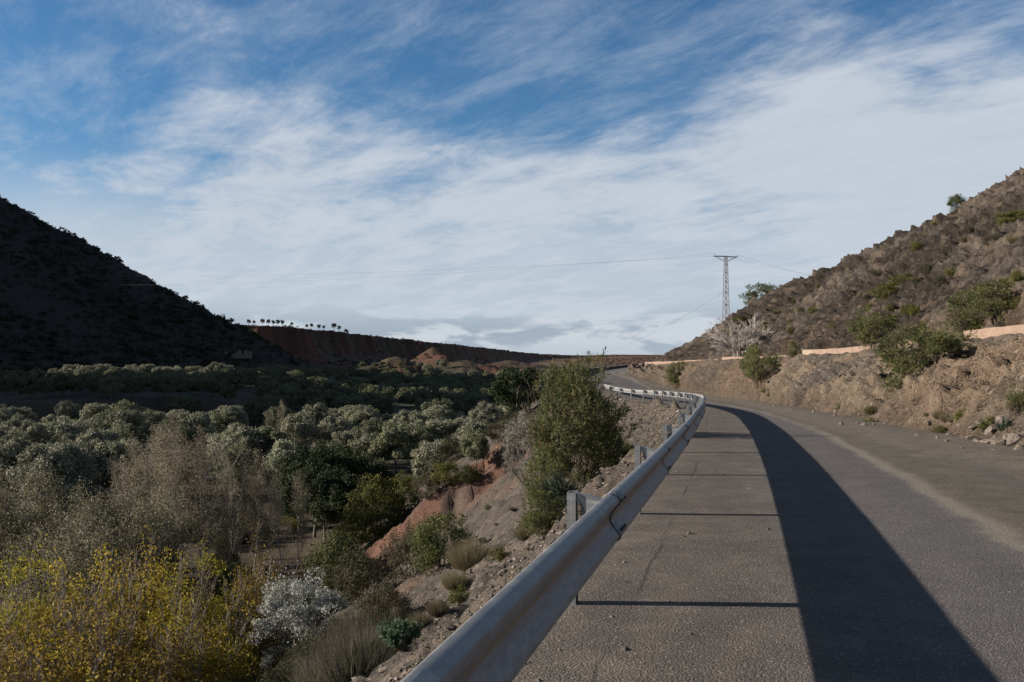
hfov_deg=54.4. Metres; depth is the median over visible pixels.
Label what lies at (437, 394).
olive tree
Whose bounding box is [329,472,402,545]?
bush
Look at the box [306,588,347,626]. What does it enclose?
bush
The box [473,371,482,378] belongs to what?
olive tree
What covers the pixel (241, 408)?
olive tree
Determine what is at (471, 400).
olive tree
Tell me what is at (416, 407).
olive tree
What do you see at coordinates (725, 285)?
power pylon
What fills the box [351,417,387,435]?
olive tree
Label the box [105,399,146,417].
olive tree
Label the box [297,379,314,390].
olive tree
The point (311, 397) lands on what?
olive tree
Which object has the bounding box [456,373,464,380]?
olive tree
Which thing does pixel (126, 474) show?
poplar tree
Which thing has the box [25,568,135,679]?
poplar sapling
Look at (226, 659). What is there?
poplar sapling
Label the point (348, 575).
bush
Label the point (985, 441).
stone
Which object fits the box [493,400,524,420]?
olive tree
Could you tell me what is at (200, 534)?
bush
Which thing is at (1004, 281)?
herb clump
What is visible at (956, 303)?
oleander bush
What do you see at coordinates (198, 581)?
bush
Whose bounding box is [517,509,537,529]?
herb clump
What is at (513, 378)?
evergreen tree
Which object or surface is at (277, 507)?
poplar tree
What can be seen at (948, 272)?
herb clump
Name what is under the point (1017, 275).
herb clump
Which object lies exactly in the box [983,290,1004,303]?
bush
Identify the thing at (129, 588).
poplar sapling
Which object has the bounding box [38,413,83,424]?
olive tree
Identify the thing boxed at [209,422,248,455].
olive tree
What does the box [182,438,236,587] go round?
poplar tree
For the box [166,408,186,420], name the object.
olive tree
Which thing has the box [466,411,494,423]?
olive tree
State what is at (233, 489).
poplar tree
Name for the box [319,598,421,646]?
lavender bush
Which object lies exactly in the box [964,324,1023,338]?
parapet
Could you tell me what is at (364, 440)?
olive tree
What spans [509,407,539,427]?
bush
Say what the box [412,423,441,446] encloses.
olive tree
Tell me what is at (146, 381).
olive tree
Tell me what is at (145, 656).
poplar sapling
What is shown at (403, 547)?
bush
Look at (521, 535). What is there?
grass tuft
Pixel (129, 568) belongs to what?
poplar sapling
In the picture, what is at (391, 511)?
bush
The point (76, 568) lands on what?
poplar tree
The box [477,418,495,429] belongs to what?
olive tree
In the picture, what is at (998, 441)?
stone
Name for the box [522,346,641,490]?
oleander bush
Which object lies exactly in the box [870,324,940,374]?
oleander bush
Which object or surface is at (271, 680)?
bush
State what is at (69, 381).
olive tree
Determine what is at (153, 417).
olive tree
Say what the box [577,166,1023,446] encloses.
hillside
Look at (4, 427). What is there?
olive tree
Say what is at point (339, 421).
olive tree
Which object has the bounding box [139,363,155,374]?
olive tree
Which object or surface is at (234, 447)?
olive tree
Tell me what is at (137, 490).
poplar tree
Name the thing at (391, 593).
bush
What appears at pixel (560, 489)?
fan palm
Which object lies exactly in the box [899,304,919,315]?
herb clump
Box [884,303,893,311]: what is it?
herb clump
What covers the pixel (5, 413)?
olive tree
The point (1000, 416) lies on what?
stone
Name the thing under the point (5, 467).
olive tree
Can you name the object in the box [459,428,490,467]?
olive tree
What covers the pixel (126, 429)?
olive tree
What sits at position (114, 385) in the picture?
olive tree
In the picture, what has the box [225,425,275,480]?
olive tree
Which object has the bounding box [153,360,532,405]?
olive grove
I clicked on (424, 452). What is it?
olive tree
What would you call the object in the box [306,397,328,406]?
olive tree
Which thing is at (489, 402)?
olive tree
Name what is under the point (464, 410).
olive tree
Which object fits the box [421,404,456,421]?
olive tree
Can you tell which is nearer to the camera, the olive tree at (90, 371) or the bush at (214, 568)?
the bush at (214, 568)
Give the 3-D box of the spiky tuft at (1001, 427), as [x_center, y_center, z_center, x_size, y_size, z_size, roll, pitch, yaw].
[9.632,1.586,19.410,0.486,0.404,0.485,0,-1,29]
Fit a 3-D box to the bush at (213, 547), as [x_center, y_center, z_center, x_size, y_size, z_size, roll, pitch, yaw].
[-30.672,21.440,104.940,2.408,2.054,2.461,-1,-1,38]
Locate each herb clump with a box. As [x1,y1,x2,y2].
[445,584,469,605]
[477,537,486,543]
[486,545,507,561]
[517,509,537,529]
[786,327,792,333]
[808,306,818,315]
[827,321,836,327]
[862,416,876,421]
[863,303,872,310]
[863,405,875,413]
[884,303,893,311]
[885,314,898,325]
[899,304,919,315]
[906,303,921,315]
[910,241,922,251]
[915,321,927,333]
[935,425,945,432]
[944,267,955,276]
[952,408,966,421]
[964,325,980,330]
[975,416,994,431]
[999,277,1016,286]
[1006,270,1023,282]
[1010,296,1020,309]
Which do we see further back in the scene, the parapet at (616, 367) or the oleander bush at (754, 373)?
the parapet at (616, 367)
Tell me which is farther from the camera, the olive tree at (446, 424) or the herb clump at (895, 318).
the olive tree at (446, 424)
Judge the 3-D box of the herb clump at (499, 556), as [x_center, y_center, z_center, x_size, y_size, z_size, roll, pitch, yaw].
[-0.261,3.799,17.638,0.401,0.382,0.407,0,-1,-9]
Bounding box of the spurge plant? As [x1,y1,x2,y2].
[376,614,426,650]
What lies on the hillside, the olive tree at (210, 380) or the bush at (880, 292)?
the bush at (880, 292)
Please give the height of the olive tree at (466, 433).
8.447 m
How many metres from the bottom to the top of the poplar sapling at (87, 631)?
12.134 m
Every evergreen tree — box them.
[262,449,310,515]
[273,439,353,537]
[288,464,353,542]
[309,444,378,523]
[323,473,373,533]
[347,456,389,495]
[372,470,399,499]
[489,364,543,424]
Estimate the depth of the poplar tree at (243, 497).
91.88 m
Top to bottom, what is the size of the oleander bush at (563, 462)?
1.958 m
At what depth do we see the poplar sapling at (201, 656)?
38.98 m
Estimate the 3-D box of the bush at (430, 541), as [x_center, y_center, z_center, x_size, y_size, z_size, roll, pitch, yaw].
[-3.139,8.768,43.176,3.086,2.996,2.858,-1,-1,42]
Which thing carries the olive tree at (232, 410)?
on the ground
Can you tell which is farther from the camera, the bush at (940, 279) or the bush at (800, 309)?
the bush at (800, 309)
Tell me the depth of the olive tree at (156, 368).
423.78 m
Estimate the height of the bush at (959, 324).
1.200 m
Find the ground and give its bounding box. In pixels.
[0,198,680,681]
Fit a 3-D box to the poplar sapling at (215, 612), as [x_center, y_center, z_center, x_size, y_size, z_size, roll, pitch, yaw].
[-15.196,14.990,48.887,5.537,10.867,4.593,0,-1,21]
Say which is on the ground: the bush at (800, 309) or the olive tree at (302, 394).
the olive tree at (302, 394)
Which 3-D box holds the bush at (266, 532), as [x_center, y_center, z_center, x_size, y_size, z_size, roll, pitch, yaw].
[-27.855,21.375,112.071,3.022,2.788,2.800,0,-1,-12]
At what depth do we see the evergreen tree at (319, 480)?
103.86 m
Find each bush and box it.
[159,547,180,568]
[168,517,194,541]
[184,571,214,596]
[185,520,215,543]
[192,523,213,543]
[195,561,221,585]
[203,523,238,546]
[207,547,242,573]
[209,536,227,550]
[213,576,235,596]
[216,561,253,585]
[218,571,249,608]
[233,523,256,543]
[244,577,279,604]
[255,519,277,539]
[256,659,302,681]
[260,676,281,681]
[265,574,288,596]
[266,646,299,681]
[274,625,331,681]
[278,598,320,624]
[278,635,327,668]
[280,509,309,530]
[281,577,318,605]
[283,649,330,681]
[290,639,328,681]
[299,529,366,589]
[303,619,415,681]
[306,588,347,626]
[307,611,354,654]
[316,544,405,608]
[317,574,357,606]
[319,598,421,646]
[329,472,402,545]
[329,521,361,546]
[352,580,413,629]
[376,470,423,519]
[378,523,447,582]
[385,501,401,525]
[405,510,477,576]
[410,469,443,498]
[430,461,462,488]
[431,432,463,463]
[437,536,492,571]
[437,569,469,590]
[456,463,481,483]
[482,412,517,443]
[496,404,557,486]
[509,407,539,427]
[520,441,577,512]
[520,488,565,537]
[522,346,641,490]
[546,368,576,391]
[574,431,634,474]
[664,361,685,388]
[730,315,746,323]
[738,282,777,304]
[738,345,781,388]
[743,344,762,362]
[787,340,800,358]
[797,307,805,312]
[846,304,896,349]
[863,295,871,300]
[867,284,897,300]
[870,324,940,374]
[873,310,891,320]
[873,354,926,394]
[885,273,920,287]
[909,320,977,362]
[917,261,932,275]
[924,286,934,295]
[933,274,947,285]
[942,287,985,332]
[944,309,964,322]
[946,193,966,211]
[951,315,970,332]
[961,278,1012,323]
[963,226,972,232]
[980,233,1004,245]
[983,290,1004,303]
[992,210,1023,222]
[995,319,1007,326]
[1003,382,1023,413]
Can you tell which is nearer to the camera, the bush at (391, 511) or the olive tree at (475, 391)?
the bush at (391, 511)
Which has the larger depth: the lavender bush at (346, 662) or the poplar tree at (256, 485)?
the poplar tree at (256, 485)
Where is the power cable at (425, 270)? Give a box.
[9,255,723,275]
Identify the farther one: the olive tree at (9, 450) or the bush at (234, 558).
the olive tree at (9, 450)
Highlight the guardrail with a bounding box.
[400,384,705,681]
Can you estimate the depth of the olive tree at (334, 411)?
260.37 m
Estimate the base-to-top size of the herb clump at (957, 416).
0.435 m
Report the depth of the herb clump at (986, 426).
20.34 m
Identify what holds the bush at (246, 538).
on the ground
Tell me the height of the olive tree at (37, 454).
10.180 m
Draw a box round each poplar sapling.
[0,530,51,681]
[0,560,95,681]
[0,562,163,681]
[0,573,113,681]
[3,543,98,676]
[20,540,154,681]
[20,605,148,681]
[21,543,146,681]
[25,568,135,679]
[27,592,147,681]
[50,550,213,681]
[69,573,108,621]
[91,525,165,637]
[96,567,171,622]
[111,525,193,681]
[124,596,241,681]
[139,530,250,681]
[141,589,267,681]
[149,613,241,681]
[165,573,267,681]
[184,555,259,674]
[184,568,227,648]
[216,545,292,681]
[230,521,321,680]
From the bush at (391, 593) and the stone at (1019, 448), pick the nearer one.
the bush at (391, 593)
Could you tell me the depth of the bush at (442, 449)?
104.77 m
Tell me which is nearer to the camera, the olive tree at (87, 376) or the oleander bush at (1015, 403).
the oleander bush at (1015, 403)
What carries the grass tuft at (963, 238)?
on the hillside
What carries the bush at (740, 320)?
on the hillside
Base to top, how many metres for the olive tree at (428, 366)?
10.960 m
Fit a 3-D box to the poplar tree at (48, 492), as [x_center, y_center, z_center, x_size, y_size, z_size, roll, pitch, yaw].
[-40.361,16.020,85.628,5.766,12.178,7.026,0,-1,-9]
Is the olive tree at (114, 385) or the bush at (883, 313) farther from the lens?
the olive tree at (114, 385)
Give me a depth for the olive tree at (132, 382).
294.68 m
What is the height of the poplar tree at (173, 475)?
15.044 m
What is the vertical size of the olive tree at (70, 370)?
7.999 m
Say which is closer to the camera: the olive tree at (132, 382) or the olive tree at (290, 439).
the olive tree at (290, 439)
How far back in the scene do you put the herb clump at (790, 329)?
94.81 m
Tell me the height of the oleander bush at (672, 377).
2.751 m
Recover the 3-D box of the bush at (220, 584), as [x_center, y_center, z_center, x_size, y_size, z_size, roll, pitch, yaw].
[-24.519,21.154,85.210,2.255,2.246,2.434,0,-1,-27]
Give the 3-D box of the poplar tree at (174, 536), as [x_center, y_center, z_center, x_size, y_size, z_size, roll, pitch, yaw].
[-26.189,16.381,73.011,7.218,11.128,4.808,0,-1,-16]
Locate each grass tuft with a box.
[405,607,432,627]
[424,597,451,616]
[511,523,534,540]
[930,423,946,432]
[932,409,945,418]
[937,412,953,421]
[960,234,969,241]
[1005,234,1020,243]
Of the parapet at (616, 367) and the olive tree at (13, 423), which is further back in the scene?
the olive tree at (13, 423)
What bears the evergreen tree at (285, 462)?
on the ground
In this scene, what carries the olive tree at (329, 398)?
on the ground
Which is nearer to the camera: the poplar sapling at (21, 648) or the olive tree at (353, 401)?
the poplar sapling at (21, 648)
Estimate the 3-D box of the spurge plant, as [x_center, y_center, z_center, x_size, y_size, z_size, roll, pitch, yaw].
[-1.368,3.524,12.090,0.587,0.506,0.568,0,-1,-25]
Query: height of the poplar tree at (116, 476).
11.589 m
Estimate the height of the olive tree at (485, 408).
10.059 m
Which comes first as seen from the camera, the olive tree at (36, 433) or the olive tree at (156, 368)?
the olive tree at (36, 433)
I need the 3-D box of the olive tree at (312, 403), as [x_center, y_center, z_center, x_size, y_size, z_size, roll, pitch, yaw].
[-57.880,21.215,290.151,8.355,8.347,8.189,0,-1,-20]
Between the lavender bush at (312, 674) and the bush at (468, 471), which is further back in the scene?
the bush at (468, 471)
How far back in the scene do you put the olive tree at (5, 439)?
146.46 m
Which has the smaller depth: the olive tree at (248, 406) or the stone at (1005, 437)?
the stone at (1005, 437)
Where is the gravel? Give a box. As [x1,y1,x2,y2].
[351,393,801,681]
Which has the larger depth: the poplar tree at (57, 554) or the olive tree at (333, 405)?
the olive tree at (333, 405)
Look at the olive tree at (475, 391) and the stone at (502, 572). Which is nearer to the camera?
the stone at (502, 572)
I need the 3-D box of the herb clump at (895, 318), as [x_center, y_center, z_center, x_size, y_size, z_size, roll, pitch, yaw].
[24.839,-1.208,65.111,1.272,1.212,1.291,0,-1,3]
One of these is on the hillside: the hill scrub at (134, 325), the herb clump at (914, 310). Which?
the herb clump at (914, 310)
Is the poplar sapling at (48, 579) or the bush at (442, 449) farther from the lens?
the bush at (442, 449)
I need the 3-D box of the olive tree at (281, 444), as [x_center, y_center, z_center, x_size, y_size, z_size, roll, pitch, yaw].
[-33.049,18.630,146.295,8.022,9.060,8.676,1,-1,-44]
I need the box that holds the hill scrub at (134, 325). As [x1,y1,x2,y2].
[0,195,322,372]
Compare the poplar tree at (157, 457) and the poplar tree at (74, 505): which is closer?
the poplar tree at (74, 505)
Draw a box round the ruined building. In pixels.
[225,350,251,357]
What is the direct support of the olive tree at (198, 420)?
on the ground
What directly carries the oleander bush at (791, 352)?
on the hillside
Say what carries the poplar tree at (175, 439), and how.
on the ground
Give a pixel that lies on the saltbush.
(277, 608)
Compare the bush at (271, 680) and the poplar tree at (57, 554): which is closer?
the bush at (271, 680)
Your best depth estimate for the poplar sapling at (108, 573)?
48.31 m
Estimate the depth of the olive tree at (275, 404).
284.77 m
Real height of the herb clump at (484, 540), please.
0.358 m
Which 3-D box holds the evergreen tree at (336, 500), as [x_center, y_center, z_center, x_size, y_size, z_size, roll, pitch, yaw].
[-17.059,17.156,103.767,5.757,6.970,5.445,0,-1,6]
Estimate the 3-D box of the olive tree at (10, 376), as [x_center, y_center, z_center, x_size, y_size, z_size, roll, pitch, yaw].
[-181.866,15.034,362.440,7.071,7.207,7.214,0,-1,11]
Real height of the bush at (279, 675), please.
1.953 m
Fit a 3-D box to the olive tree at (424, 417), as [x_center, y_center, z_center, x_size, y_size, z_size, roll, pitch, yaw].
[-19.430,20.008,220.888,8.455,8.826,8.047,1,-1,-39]
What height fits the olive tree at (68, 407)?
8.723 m
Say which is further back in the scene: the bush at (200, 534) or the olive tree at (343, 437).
the olive tree at (343, 437)
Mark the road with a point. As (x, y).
(896, 552)
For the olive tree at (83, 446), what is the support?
on the ground
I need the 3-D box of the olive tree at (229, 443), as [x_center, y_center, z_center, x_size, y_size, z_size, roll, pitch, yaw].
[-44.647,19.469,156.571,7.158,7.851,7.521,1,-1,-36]
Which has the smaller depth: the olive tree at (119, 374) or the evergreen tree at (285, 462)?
the evergreen tree at (285, 462)
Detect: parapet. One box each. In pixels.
[570,363,644,376]
[645,359,721,364]
[722,355,785,359]
[798,343,894,354]
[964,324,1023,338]
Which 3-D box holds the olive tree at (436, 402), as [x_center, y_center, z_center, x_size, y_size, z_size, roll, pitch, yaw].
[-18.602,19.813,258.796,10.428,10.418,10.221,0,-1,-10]
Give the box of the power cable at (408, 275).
[8,254,706,284]
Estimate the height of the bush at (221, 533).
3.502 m
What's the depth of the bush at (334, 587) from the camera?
73.98 m
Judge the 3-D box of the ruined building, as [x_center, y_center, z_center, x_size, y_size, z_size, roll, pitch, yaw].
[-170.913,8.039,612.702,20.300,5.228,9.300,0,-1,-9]
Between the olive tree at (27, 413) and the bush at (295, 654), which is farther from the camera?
the olive tree at (27, 413)
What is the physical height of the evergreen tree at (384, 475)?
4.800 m
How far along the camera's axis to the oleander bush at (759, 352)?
69.92 m
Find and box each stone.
[377,667,388,672]
[497,569,507,575]
[966,435,977,439]
[968,425,976,429]
[973,438,982,441]
[980,438,991,442]
[984,424,997,436]
[990,438,1006,444]
[995,414,1009,424]
[1002,433,1008,440]
[1006,433,1022,445]
[1012,446,1023,449]
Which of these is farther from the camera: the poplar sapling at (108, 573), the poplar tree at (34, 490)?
the poplar tree at (34, 490)
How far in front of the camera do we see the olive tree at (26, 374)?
376.60 m
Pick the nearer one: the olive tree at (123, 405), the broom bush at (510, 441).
the broom bush at (510, 441)
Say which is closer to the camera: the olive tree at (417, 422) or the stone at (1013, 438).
the stone at (1013, 438)
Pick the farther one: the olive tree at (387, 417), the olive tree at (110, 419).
the olive tree at (387, 417)
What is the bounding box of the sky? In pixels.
[0,0,1023,354]
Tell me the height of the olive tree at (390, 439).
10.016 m
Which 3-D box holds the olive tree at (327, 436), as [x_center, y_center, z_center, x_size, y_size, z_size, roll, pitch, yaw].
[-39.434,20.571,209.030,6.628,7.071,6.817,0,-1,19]
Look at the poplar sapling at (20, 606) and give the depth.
46.97 m
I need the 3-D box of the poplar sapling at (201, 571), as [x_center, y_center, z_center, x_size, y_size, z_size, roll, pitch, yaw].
[-15.904,15.934,54.100,5.792,9.012,4.543,0,-1,14]
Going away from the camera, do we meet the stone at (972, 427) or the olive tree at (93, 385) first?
the stone at (972, 427)
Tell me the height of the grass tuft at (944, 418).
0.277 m
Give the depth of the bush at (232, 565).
87.93 m
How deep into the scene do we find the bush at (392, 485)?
92.75 m
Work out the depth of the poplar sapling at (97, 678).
39.10 m
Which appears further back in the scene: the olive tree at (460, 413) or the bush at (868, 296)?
the olive tree at (460, 413)
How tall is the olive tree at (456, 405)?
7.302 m
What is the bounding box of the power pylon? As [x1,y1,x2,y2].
[713,254,737,319]
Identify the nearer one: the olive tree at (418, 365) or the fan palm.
the fan palm
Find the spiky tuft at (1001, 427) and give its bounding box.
[993,414,1014,430]
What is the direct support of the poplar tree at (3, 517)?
on the ground
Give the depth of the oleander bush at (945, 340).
29.02 m
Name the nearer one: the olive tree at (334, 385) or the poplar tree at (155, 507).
the poplar tree at (155, 507)
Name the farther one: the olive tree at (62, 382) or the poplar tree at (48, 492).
the olive tree at (62, 382)
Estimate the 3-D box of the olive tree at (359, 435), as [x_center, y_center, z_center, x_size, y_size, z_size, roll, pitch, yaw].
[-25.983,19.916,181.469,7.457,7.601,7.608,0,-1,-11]
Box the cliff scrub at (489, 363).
[253,324,655,373]
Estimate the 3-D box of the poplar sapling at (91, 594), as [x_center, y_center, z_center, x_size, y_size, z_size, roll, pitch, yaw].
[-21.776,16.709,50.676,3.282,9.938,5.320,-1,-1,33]
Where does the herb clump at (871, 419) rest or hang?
on the hillside
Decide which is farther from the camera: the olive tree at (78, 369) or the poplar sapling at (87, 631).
the olive tree at (78, 369)
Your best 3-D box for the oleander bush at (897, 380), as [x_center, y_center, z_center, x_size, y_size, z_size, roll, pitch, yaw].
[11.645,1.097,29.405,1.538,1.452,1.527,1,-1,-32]
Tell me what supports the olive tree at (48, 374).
on the ground
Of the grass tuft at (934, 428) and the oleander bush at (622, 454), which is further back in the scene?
the oleander bush at (622, 454)
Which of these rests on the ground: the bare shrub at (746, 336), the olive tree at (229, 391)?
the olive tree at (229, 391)
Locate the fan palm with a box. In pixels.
[531,468,590,512]
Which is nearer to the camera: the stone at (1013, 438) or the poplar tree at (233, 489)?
the stone at (1013, 438)
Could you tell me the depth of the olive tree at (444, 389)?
406.24 m
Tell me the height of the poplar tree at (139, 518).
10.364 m
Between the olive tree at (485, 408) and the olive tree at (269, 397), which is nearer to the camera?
the olive tree at (485, 408)
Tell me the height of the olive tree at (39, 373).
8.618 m
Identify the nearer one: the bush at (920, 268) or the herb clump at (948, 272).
the herb clump at (948, 272)
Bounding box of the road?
[512,367,1023,681]
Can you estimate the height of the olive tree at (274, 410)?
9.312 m
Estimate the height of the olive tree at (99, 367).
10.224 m
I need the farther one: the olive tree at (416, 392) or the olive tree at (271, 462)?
the olive tree at (416, 392)
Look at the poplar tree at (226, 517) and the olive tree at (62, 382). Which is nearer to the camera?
the poplar tree at (226, 517)
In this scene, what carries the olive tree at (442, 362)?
on the ground
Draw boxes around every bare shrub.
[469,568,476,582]
[702,313,774,356]
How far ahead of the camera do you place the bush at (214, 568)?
88.92 m
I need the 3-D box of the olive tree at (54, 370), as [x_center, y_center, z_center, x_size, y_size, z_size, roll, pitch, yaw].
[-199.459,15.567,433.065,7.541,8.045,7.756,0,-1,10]
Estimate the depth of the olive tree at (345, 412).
254.99 m
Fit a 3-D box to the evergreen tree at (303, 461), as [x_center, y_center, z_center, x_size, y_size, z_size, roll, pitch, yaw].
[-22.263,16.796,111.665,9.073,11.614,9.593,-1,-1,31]
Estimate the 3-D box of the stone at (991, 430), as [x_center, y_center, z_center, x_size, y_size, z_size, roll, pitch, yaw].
[9.653,1.811,20.025,0.308,0.277,0.297,0,-1,-16]
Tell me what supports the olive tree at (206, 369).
on the ground
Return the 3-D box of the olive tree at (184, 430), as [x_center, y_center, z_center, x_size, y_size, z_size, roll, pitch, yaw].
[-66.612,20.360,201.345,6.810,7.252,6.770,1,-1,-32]
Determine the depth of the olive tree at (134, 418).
206.89 m
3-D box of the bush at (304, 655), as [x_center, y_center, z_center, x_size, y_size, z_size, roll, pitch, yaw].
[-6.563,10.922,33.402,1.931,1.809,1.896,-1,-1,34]
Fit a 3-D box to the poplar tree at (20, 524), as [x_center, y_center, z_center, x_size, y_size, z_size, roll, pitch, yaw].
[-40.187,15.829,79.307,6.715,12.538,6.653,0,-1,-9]
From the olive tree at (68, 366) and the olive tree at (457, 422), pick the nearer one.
the olive tree at (457, 422)
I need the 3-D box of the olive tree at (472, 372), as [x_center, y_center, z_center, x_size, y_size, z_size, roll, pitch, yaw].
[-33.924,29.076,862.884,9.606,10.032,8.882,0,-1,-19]
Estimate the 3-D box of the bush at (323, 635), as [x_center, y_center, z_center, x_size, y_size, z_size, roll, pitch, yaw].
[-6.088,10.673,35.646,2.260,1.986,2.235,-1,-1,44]
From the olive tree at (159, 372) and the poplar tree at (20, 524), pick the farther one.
the olive tree at (159, 372)
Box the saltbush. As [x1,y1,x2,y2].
[245,563,348,670]
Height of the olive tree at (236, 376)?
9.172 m
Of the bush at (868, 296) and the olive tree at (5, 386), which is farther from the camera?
the olive tree at (5, 386)
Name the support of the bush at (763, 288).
on the hillside
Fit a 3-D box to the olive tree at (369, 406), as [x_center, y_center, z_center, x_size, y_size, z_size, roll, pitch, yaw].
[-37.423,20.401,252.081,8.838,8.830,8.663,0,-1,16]
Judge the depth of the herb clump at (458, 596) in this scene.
14.18 m
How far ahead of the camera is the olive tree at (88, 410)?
246.29 m
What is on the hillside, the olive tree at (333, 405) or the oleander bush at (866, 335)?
the oleander bush at (866, 335)
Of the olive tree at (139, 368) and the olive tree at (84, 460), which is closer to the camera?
the olive tree at (84, 460)
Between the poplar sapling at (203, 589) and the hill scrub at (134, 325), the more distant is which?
the hill scrub at (134, 325)
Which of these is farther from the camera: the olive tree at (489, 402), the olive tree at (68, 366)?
the olive tree at (68, 366)
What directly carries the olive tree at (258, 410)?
on the ground
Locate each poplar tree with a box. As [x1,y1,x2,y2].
[0,462,49,589]
[0,484,24,610]
[0,522,80,640]
[1,462,64,580]
[1,484,88,615]
[17,460,71,568]
[24,495,123,600]
[31,491,107,585]
[36,507,127,614]
[44,476,124,565]
[45,496,140,605]
[51,512,113,622]
[68,521,167,620]
[87,462,157,571]
[106,451,145,553]
[109,489,206,600]
[109,499,184,614]
[110,429,165,535]
[116,475,186,571]
[120,441,160,534]
[139,419,188,547]
[141,422,197,581]
[142,444,196,558]
[149,413,199,555]
[182,428,217,560]
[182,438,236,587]
[210,466,248,583]
[212,440,259,567]
[228,449,263,564]
[242,448,275,575]
[242,459,288,573]
[258,474,294,581]
[264,412,275,428]
[275,400,286,431]
[282,469,315,579]
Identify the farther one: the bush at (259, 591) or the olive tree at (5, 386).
the olive tree at (5, 386)
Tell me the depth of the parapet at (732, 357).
80.65 m
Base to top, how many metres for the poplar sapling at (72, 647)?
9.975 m
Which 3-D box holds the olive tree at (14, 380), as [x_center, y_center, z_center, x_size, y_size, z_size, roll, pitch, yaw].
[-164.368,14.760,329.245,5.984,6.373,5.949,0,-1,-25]
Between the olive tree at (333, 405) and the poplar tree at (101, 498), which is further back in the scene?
the olive tree at (333, 405)
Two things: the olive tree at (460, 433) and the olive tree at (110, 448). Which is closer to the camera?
the olive tree at (110, 448)
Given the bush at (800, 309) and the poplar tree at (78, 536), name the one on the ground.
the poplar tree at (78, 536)
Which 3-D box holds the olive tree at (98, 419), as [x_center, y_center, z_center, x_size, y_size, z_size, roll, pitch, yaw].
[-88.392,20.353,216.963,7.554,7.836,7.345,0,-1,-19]
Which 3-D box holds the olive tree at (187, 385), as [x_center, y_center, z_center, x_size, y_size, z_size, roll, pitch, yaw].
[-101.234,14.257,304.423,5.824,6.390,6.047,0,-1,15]
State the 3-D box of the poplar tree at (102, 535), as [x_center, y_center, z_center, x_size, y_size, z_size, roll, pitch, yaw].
[-24.184,16.383,61.779,5.728,10.795,5.782,0,-1,8]
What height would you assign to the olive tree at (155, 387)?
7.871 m
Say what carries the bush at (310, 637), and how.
on the ground
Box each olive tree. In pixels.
[0,377,13,395]
[0,407,13,425]
[0,424,11,437]
[0,428,21,436]
[0,434,33,493]
[0,441,25,493]
[0,453,10,492]
[1,406,39,422]
[1,414,37,430]
[4,373,18,390]
[4,421,61,448]
[5,419,33,431]
[5,442,89,505]
[7,376,19,393]
[17,374,40,398]
[19,441,100,508]
[21,371,36,388]
[29,368,46,379]
[38,377,57,396]
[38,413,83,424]
[43,419,91,443]
[45,440,98,486]
[46,368,57,377]
[46,372,56,377]
[49,468,94,513]
[50,372,72,395]
[53,372,75,396]
[53,399,83,422]
[59,430,86,443]
[60,368,74,373]
[62,364,79,374]
[68,377,85,394]
[73,365,93,374]
[75,427,125,457]
[76,372,92,393]
[78,402,111,430]
[86,368,99,374]
[86,373,107,397]
[87,418,102,430]
[91,363,110,374]
[91,439,150,493]
[92,408,135,436]
[95,443,149,496]
[98,375,124,399]
[103,409,153,438]
[104,370,122,378]
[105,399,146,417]
[111,421,150,449]
[114,367,127,370]
[119,375,142,397]
[121,373,144,396]
[124,364,136,370]
[132,366,146,372]
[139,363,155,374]
[140,374,151,390]
[140,408,171,450]
[149,374,169,396]
[149,418,185,449]
[151,366,169,372]
[152,369,169,377]
[155,411,165,421]
[158,372,185,396]
[164,393,189,411]
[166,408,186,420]
[168,424,199,454]
[170,367,181,374]
[173,396,204,414]
[174,378,190,394]
[177,411,215,445]
[188,365,205,371]
[190,378,204,391]
[198,366,212,372]
[198,432,226,457]
[204,378,221,395]
[205,439,241,479]
[208,381,222,396]
[209,405,246,432]
[209,412,237,434]
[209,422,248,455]
[210,362,226,370]
[213,442,264,494]
[217,405,249,425]
[219,368,245,388]
[219,385,238,403]
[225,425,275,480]
[238,424,290,459]
[240,396,268,425]
[249,401,272,425]
[257,449,296,482]
[260,393,281,404]
[262,404,295,431]
[264,438,304,464]
[265,401,292,420]
[272,384,298,406]
[280,411,324,448]
[283,433,297,445]
[294,389,309,409]
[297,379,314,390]
[300,400,326,416]
[301,402,333,425]
[303,395,315,407]
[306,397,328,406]
[312,423,336,446]
[314,439,343,457]
[317,393,337,408]
[318,415,355,444]
[322,379,342,392]
[322,408,343,416]
[329,395,348,417]
[331,430,358,450]
[337,396,364,416]
[338,404,364,423]
[348,405,379,422]
[348,433,380,460]
[349,407,380,427]
[349,430,384,459]
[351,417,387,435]
[356,454,389,495]
[363,391,378,407]
[369,419,423,471]
[374,396,394,415]
[382,413,398,421]
[389,418,410,430]
[392,409,421,422]
[408,411,441,431]
[409,419,439,443]
[409,439,459,479]
[410,397,431,412]
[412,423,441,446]
[414,387,431,396]
[416,362,423,367]
[421,398,458,417]
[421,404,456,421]
[422,363,432,370]
[423,458,442,474]
[425,419,453,442]
[430,390,448,402]
[438,392,454,403]
[439,359,448,368]
[439,387,453,394]
[448,418,477,433]
[450,400,461,411]
[452,415,468,420]
[452,420,487,443]
[455,411,465,416]
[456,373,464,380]
[458,403,475,414]
[458,427,486,447]
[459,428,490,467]
[463,394,484,407]
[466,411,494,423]
[467,369,476,375]
[468,401,503,423]
[469,390,484,396]
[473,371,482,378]
[474,399,494,415]
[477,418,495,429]
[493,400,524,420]
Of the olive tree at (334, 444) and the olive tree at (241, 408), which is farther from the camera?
the olive tree at (241, 408)
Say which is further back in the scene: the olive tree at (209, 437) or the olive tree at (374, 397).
the olive tree at (374, 397)

